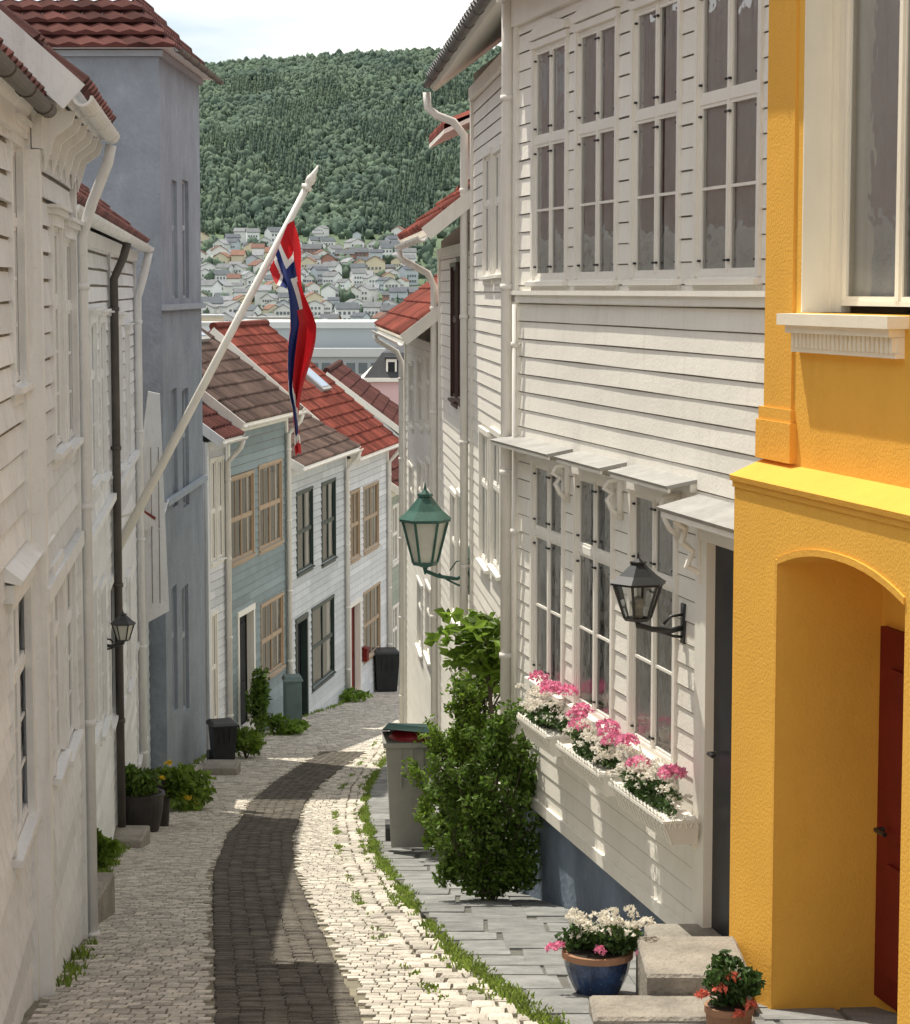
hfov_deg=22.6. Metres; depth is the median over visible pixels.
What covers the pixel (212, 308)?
hillside house
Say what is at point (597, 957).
potted plant
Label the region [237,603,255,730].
door
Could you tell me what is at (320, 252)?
hillside house
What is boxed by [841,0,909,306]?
window
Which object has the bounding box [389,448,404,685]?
sage green house
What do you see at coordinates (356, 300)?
hillside house
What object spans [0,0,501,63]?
sky
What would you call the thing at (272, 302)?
hillside house
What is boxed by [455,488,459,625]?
window
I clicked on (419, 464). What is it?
window
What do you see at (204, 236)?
hillside house
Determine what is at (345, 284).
hillside house
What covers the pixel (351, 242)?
hillside house
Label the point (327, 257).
hillside house
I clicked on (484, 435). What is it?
window
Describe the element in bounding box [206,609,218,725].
window
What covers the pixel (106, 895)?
stone step
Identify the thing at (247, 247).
hillside house
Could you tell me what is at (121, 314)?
window
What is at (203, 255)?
hillside house
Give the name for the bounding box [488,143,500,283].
window
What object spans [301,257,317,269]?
hillside house
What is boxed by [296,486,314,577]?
window
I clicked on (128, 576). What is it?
window
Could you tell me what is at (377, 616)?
window
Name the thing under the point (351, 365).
window
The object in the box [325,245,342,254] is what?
hillside house
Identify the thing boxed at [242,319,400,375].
commercial building
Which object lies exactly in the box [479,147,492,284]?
window
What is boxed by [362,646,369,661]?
mailbox
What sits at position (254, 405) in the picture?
teal clapboard house
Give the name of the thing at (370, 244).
hillside house
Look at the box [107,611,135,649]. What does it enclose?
wall lantern
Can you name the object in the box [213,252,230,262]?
hillside house
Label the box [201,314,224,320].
apartment block
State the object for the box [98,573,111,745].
window
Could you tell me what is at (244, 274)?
hillside house
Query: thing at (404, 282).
hillside house
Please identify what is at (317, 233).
hillside house
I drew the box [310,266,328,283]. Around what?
hillside house
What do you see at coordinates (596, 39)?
window
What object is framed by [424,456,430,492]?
window
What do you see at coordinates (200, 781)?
shrub
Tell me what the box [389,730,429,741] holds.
rubbish bag
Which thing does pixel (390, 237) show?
hillside house
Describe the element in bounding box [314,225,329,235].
hillside house
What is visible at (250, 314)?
hillside house
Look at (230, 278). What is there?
hillside house
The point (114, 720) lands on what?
window
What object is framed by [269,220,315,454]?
pennant
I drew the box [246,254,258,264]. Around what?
hillside house
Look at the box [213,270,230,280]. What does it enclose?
hillside house
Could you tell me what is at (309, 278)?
hillside house
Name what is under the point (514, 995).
grass
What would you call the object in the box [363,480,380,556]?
window
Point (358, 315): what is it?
hillside house
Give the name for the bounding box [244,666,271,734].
shrub
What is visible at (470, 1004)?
kerb
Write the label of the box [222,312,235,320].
hillside house
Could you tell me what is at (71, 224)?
window
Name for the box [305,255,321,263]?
hillside house
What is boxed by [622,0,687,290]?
window
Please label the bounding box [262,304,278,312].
hillside house
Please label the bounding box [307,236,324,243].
hillside house
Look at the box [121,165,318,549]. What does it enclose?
flagpole
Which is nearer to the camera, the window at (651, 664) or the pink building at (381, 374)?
the window at (651, 664)
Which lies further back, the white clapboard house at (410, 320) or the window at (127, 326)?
the white clapboard house at (410, 320)
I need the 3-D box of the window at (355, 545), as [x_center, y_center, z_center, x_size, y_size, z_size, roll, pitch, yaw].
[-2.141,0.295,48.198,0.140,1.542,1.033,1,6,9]
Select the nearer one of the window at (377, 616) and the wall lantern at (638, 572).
the wall lantern at (638, 572)
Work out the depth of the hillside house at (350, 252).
1192.63 m
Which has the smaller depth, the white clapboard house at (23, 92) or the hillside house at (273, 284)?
the white clapboard house at (23, 92)
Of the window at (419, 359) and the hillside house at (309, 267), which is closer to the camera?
the window at (419, 359)
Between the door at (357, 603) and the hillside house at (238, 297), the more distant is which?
the hillside house at (238, 297)
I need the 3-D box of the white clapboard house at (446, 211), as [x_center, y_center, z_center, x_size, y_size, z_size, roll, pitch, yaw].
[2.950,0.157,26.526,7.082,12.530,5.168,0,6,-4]
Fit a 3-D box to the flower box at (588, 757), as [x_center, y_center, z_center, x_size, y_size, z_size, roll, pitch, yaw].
[0.827,1.414,13.768,0.289,0.509,1.124,-1,6,-13]
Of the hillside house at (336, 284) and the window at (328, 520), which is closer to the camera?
the window at (328, 520)
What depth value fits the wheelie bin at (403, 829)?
19.98 m
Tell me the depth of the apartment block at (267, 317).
708.95 m
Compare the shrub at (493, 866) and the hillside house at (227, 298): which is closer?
the shrub at (493, 866)
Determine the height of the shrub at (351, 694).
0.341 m
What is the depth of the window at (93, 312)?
19.12 m
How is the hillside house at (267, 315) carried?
on the ground at (421, 281)
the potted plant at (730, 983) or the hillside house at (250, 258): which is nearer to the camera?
the potted plant at (730, 983)
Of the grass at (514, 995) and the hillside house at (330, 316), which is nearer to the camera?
the grass at (514, 995)
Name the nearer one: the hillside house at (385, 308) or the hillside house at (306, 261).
the hillside house at (385, 308)
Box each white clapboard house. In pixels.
[0,2,119,997]
[0,37,56,1023]
[42,179,153,839]
[372,273,437,723]
[394,110,480,778]
[422,0,513,839]
[490,0,909,935]
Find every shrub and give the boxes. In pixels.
[97,828,122,868]
[170,768,216,811]
[235,726,266,757]
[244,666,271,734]
[261,712,311,735]
[339,686,372,702]
[400,672,499,856]
[421,697,542,899]
[431,661,499,840]
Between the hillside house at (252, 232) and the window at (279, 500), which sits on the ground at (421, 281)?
the hillside house at (252, 232)
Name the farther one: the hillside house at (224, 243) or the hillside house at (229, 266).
the hillside house at (224, 243)
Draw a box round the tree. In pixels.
[423,607,499,832]
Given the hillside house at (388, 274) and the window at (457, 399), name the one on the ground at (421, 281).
the hillside house at (388, 274)
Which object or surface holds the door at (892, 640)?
in the yellow house at (819, 910)
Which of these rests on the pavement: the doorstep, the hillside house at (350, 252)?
the doorstep
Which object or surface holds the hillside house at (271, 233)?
on the ground at (421, 281)
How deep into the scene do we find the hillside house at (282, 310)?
960.98 m
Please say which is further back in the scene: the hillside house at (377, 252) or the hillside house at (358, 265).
the hillside house at (377, 252)
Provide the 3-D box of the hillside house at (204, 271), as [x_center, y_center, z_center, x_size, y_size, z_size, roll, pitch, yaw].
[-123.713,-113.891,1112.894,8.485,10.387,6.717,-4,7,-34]
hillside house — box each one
[201,232,209,244]
[201,250,207,260]
[201,262,215,270]
[201,268,209,277]
[201,280,222,296]
[201,297,223,313]
[201,302,218,312]
[206,247,212,257]
[210,245,226,257]
[212,239,230,248]
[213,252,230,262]
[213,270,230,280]
[214,293,229,296]
[215,263,233,273]
[218,301,241,313]
[220,281,232,295]
[220,296,233,302]
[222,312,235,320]
[223,234,240,239]
[226,239,240,249]
[226,274,241,282]
[230,250,247,264]
[231,282,243,295]
[231,295,244,300]
[233,228,245,242]
[233,288,248,296]
[234,264,247,273]
[235,304,262,314]
[241,271,254,281]
[242,274,265,287]
[242,312,257,319]
[243,242,253,252]
[245,228,259,241]
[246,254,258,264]
[247,260,263,272]
[251,244,264,259]
[253,252,262,259]
[255,285,273,304]
[256,313,278,316]
[258,236,270,246]
[260,293,278,309]
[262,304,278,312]
[263,227,281,243]
[263,281,277,291]
[264,247,270,257]
[265,274,273,281]
[265,300,277,305]
[273,304,289,318]
[276,286,287,294]
[276,299,289,305]
[278,292,288,300]
[301,244,322,254]
[301,252,311,259]
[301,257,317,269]
[301,268,307,273]
[301,272,305,283]
[304,274,315,284]
[304,282,320,294]
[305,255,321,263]
[305,292,323,302]
[306,264,322,273]
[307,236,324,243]
[308,300,324,317]
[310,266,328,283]
[312,231,323,235]
[313,249,328,255]
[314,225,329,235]
[319,237,335,244]
[319,314,341,318]
[320,253,338,263]
[320,285,339,300]
[321,272,342,284]
[321,300,331,313]
[322,262,342,273]
[323,282,340,287]
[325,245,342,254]
[327,297,339,310]
[332,302,359,318]
[335,249,354,257]
[336,279,351,289]
[340,258,355,263]
[343,238,365,248]
[346,286,360,299]
[346,299,362,305]
[348,247,368,257]
[349,269,366,285]
[350,263,366,270]
[350,312,370,318]
[353,231,360,239]
[354,259,364,262]
[355,256,371,260]
[357,285,377,301]
[362,274,379,283]
[362,302,382,318]
[365,256,385,274]
[366,284,379,298]
[367,239,380,249]
[369,249,383,258]
[371,312,386,318]
[376,277,390,292]
[377,240,392,242]
[377,243,396,255]
[381,305,395,312]
[382,272,395,278]
[382,291,389,300]
[382,299,398,304]
[384,235,397,240]
[384,278,399,288]
[385,264,395,269]
[385,269,398,276]
[388,287,408,301]
[390,226,403,235]
[391,257,400,269]
[397,278,408,286]
[398,265,417,284]
[401,254,415,264]
[402,248,416,260]
[408,287,418,295]
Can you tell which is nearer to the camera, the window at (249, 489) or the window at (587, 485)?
the window at (587, 485)
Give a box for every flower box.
[515,669,578,756]
[556,702,627,796]
[600,732,699,849]
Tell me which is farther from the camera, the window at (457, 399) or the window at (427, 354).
the window at (427, 354)
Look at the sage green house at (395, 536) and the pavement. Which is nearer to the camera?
the pavement
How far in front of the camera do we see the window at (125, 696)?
23.30 m
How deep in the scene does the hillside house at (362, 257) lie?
1166.15 m
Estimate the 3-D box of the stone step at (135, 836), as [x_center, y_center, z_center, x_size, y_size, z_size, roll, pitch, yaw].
[-3.148,3.229,21.536,0.448,0.400,0.600,0,6,0]
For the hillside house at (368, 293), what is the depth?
1037.04 m
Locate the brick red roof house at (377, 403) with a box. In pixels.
[323,359,398,437]
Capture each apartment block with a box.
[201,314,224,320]
[202,321,224,331]
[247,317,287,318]
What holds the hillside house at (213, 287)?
on the ground at (421, 281)
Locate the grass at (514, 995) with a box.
[56,699,570,1023]
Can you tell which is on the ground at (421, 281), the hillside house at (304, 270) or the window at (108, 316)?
the hillside house at (304, 270)
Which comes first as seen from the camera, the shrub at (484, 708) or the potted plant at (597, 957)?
the potted plant at (597, 957)
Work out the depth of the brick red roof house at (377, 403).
59.50 m
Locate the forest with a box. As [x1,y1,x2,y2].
[199,45,501,235]
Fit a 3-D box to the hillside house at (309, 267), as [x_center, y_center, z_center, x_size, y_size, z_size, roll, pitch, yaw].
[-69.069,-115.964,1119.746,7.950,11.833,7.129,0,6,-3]
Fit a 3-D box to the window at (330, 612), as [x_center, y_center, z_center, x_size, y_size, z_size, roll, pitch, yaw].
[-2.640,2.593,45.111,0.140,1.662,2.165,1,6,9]
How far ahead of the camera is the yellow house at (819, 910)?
10.17 m
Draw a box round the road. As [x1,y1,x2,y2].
[21,685,517,1023]
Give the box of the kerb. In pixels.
[336,714,543,1023]
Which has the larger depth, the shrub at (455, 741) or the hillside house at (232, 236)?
the hillside house at (232, 236)
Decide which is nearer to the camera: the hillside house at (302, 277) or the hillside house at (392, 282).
the hillside house at (392, 282)
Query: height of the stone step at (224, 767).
0.420 m
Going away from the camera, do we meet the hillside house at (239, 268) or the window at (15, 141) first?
the window at (15, 141)
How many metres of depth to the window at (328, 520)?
45.91 m
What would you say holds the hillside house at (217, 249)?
on the ground at (421, 281)
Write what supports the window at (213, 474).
in the grey white house at (220, 433)
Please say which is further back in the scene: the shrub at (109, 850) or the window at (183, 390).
the window at (183, 390)
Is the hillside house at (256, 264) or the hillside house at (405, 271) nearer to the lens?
the hillside house at (405, 271)
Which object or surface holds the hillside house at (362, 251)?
on the ground at (421, 281)
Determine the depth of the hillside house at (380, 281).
1073.48 m
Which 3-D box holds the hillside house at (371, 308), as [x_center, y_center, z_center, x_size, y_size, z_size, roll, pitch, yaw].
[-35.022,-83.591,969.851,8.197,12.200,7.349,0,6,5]
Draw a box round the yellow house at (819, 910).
[729,0,909,1023]
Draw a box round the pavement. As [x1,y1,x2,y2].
[367,762,896,1023]
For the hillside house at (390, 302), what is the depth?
980.35 m
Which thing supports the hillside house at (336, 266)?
on the ground at (421, 281)
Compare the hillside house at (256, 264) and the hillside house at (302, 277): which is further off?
the hillside house at (256, 264)
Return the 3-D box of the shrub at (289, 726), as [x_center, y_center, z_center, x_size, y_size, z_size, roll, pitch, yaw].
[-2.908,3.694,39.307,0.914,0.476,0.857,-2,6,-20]
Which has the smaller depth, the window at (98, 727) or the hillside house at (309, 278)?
the window at (98, 727)
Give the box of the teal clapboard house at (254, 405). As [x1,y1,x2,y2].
[202,328,306,731]
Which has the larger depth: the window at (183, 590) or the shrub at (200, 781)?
the window at (183, 590)
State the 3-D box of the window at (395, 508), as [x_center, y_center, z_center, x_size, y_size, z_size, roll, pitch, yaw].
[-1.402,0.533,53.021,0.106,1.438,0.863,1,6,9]
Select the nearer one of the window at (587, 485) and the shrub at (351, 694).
the window at (587, 485)
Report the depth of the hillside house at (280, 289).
1028.95 m
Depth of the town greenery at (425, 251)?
1236.44 m
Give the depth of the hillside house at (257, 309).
961.35 m
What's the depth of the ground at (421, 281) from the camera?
1345.80 m
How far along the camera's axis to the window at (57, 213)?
12.16 m
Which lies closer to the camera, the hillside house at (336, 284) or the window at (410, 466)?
the window at (410, 466)
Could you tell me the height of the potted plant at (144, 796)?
0.755 m
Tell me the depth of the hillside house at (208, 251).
1216.47 m
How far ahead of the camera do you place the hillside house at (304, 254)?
1199.46 m
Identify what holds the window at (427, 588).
in the white clapboard house at (410, 320)
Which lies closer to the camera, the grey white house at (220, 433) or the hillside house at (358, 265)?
the grey white house at (220, 433)
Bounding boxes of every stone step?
[97,872,114,923]
[113,825,149,847]
[202,760,240,774]
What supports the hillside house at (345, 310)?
on the ground at (421, 281)
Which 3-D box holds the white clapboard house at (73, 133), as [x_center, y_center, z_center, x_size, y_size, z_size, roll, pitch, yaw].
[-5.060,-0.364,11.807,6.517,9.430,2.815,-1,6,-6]
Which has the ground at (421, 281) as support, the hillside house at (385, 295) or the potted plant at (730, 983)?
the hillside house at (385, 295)
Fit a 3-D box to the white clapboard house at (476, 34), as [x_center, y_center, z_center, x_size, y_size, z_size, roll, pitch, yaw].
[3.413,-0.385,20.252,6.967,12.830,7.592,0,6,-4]
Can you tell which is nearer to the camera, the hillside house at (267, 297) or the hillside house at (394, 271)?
the hillside house at (267, 297)
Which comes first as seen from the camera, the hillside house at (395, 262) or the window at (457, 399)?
the window at (457, 399)
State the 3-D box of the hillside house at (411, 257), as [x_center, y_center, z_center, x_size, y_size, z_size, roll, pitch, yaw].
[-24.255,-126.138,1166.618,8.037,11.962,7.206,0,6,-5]
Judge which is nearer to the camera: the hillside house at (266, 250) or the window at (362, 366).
the window at (362, 366)
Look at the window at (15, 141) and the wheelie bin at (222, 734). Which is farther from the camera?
the wheelie bin at (222, 734)
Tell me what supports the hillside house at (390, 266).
on the ground at (421, 281)
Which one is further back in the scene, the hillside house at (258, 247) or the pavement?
the hillside house at (258, 247)
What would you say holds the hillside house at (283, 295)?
on the ground at (421, 281)
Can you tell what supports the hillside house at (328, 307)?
on the ground at (421, 281)
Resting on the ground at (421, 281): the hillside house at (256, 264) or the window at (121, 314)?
the hillside house at (256, 264)
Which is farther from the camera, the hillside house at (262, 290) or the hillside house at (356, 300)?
the hillside house at (262, 290)
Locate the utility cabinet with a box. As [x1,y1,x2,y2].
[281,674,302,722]
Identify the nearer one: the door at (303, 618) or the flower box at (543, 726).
the flower box at (543, 726)
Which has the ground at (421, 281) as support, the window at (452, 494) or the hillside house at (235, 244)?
the hillside house at (235, 244)
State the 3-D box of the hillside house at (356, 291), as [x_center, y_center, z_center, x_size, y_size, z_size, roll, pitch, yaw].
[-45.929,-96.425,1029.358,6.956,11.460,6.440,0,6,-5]
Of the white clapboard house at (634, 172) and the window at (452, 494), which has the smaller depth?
the white clapboard house at (634, 172)
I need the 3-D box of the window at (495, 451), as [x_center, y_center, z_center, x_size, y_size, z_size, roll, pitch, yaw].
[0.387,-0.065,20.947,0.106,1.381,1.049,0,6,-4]
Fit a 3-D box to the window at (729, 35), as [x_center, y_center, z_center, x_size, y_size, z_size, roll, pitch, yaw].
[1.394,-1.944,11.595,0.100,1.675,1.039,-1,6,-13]
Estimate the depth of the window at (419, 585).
33.23 m
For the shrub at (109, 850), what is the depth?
18.42 m
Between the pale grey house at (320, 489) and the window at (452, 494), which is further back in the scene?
the pale grey house at (320, 489)
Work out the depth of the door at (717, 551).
12.02 m
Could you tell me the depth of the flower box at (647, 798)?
12.44 m
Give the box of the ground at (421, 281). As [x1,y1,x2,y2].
[200,79,467,725]
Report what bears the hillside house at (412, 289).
on the ground at (421, 281)
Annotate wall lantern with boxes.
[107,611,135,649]
[399,483,469,594]
[610,553,685,643]
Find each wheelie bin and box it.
[206,718,239,759]
[372,647,398,691]
[382,723,434,847]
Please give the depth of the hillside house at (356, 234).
1310.09 m
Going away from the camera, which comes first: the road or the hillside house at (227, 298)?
the road
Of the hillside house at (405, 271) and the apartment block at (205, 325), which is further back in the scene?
the hillside house at (405, 271)
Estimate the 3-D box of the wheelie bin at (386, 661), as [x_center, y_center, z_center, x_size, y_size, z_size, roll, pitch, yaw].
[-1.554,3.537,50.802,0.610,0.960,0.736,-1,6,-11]
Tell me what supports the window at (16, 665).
in the white clapboard house at (23, 92)
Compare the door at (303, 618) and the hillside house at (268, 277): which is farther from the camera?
the hillside house at (268, 277)
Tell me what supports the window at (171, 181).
in the blue grey building at (142, 66)
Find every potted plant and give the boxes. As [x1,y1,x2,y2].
[125,763,164,831]
[155,760,206,826]
[544,904,656,995]
[693,949,766,1023]
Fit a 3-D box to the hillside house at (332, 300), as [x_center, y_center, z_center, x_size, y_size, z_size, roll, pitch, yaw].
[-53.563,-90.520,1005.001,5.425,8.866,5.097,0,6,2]
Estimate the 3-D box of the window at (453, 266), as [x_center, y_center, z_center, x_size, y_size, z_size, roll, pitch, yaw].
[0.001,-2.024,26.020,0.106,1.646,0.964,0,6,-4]
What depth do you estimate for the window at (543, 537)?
15.28 m
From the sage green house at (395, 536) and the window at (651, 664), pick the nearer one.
the window at (651, 664)
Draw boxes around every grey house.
[135,391,168,768]
[288,411,363,714]
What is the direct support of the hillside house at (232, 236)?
on the ground at (421, 281)
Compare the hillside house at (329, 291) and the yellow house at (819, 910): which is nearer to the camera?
the yellow house at (819, 910)
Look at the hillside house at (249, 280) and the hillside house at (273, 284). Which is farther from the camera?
the hillside house at (249, 280)
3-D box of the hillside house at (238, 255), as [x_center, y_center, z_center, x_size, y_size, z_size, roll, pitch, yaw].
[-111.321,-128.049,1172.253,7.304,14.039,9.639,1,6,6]
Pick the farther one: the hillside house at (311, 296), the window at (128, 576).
the hillside house at (311, 296)
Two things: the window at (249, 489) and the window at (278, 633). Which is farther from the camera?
the window at (278, 633)
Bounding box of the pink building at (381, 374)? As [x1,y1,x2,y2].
[361,340,403,404]
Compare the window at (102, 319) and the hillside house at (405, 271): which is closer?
the window at (102, 319)
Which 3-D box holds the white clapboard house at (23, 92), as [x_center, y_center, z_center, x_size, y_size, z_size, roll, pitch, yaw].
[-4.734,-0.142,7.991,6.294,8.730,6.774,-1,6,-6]
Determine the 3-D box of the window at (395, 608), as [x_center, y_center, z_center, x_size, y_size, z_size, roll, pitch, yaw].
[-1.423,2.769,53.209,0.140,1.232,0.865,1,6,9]
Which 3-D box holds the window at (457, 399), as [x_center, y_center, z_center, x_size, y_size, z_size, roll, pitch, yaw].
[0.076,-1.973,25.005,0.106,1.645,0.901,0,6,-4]
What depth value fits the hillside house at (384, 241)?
1252.77 m
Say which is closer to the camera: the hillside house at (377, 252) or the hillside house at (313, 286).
the hillside house at (313, 286)
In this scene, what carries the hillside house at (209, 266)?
on the ground at (421, 281)
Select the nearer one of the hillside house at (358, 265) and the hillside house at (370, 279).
the hillside house at (370, 279)
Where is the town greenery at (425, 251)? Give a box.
[200,205,454,318]
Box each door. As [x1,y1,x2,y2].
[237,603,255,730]
[295,612,308,714]
[350,596,363,690]
[697,529,733,935]
[873,626,904,1010]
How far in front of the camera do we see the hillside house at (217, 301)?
978.09 m
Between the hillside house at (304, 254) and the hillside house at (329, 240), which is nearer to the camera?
the hillside house at (304, 254)
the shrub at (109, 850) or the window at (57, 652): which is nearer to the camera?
the window at (57, 652)
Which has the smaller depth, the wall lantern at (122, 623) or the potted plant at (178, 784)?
the wall lantern at (122, 623)
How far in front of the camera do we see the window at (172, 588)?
32.46 m
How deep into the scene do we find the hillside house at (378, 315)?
930.55 m
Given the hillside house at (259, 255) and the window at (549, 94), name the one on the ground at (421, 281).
the hillside house at (259, 255)
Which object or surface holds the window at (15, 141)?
in the white clapboard house at (23, 92)
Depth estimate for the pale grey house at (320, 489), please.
45.38 m
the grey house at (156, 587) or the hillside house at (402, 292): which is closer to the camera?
the grey house at (156, 587)
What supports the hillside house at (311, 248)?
on the ground at (421, 281)
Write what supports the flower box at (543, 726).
attached to the white clapboard house at (634, 172)
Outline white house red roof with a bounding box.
[209,319,398,693]
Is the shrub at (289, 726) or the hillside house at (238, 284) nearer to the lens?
the shrub at (289, 726)
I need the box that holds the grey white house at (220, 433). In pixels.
[202,401,248,750]
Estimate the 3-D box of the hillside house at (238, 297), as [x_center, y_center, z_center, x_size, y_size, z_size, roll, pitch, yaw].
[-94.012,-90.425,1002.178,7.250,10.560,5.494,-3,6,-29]
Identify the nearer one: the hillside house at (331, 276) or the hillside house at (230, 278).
the hillside house at (230, 278)
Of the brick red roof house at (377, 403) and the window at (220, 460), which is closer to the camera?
the window at (220, 460)
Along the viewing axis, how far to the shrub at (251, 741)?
34.58 m
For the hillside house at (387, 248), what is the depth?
1221.40 m
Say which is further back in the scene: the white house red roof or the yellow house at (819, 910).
the white house red roof
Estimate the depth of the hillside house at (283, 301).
980.53 m
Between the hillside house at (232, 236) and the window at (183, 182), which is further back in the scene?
the hillside house at (232, 236)
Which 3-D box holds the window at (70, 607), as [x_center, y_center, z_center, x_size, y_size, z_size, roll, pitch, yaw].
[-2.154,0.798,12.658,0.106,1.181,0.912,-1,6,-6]
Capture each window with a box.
[0,113,33,406]
[7,582,41,878]
[43,204,72,469]
[49,549,71,794]
[63,217,83,462]
[63,561,83,775]
[89,308,102,494]
[93,576,102,747]
[97,309,111,490]
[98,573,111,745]
[107,310,119,484]
[108,573,118,736]
[119,312,126,474]
[122,568,126,708]
[124,323,133,463]
[125,567,134,698]
[135,641,142,768]
[171,181,174,297]
[171,389,174,504]
[171,588,174,709]
[182,181,185,297]
[182,389,185,505]
[182,587,185,710]
[204,457,220,568]
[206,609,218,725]
[217,455,226,564]
[231,470,256,567]
[258,458,284,555]
[260,592,285,680]
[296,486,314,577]
[311,594,335,693]
[321,477,337,568]
[322,363,330,370]
[346,363,354,371]
[350,488,361,564]
[359,363,366,372]
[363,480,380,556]
[363,581,380,664]
[392,502,398,567]
[392,602,398,650]
[407,360,413,433]
[408,460,413,508]
[415,356,422,433]
[415,575,422,661]
[416,458,422,497]
[423,350,430,434]
[423,579,430,669]
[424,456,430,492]
[448,262,457,408]
[449,487,455,623]
[454,257,468,406]
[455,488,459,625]
[475,426,489,578]
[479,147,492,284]
[486,427,500,585]
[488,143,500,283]
[524,455,565,710]
[525,29,573,290]
[566,467,615,733]
[568,8,624,290]
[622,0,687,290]
[625,481,678,783]
[685,0,768,290]
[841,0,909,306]
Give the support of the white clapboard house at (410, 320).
on the ground at (421, 281)
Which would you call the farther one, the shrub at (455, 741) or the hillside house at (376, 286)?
the hillside house at (376, 286)
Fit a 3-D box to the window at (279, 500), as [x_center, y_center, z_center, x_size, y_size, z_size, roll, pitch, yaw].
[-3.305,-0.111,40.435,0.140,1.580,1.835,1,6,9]
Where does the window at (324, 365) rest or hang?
in the commercial building at (354, 346)
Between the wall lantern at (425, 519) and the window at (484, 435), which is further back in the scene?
the wall lantern at (425, 519)
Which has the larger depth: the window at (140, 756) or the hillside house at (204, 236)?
the hillside house at (204, 236)
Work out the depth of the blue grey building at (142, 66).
31.49 m
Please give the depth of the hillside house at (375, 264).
1132.99 m
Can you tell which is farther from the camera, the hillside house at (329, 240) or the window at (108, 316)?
the hillside house at (329, 240)
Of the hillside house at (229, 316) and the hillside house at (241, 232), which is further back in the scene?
the hillside house at (241, 232)
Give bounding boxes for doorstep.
[589,924,754,1023]
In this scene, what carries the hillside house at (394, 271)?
on the ground at (421, 281)
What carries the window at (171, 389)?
in the blue grey building at (142, 66)
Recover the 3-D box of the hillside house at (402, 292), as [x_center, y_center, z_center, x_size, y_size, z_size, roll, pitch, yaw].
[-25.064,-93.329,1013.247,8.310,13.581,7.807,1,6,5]
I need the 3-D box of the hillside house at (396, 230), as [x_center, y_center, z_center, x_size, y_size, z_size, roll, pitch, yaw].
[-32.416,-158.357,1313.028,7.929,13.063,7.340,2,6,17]
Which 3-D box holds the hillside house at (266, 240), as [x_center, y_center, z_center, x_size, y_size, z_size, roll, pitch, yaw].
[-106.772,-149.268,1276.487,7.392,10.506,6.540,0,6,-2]
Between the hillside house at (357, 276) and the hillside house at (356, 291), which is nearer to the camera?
the hillside house at (356, 291)
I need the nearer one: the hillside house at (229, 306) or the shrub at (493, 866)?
the shrub at (493, 866)
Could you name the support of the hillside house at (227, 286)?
on the ground at (421, 281)
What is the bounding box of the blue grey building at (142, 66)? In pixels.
[0,0,223,769]
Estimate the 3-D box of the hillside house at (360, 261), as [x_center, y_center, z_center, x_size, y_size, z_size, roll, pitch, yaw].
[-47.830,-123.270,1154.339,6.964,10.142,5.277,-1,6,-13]
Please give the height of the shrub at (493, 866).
1.453 m
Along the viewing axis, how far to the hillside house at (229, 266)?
1124.41 m
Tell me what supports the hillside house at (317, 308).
on the ground at (421, 281)
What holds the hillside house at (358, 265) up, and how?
on the ground at (421, 281)
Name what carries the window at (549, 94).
in the white clapboard house at (634, 172)
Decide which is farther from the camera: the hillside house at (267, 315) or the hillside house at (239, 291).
the hillside house at (239, 291)
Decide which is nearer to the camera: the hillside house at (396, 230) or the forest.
the hillside house at (396, 230)
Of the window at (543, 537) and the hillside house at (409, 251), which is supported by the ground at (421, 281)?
the hillside house at (409, 251)
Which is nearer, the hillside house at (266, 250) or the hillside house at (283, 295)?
the hillside house at (283, 295)
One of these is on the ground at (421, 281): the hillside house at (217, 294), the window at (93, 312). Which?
the hillside house at (217, 294)
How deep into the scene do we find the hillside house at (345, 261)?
1156.47 m
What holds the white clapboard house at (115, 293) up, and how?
on the ground at (421, 281)

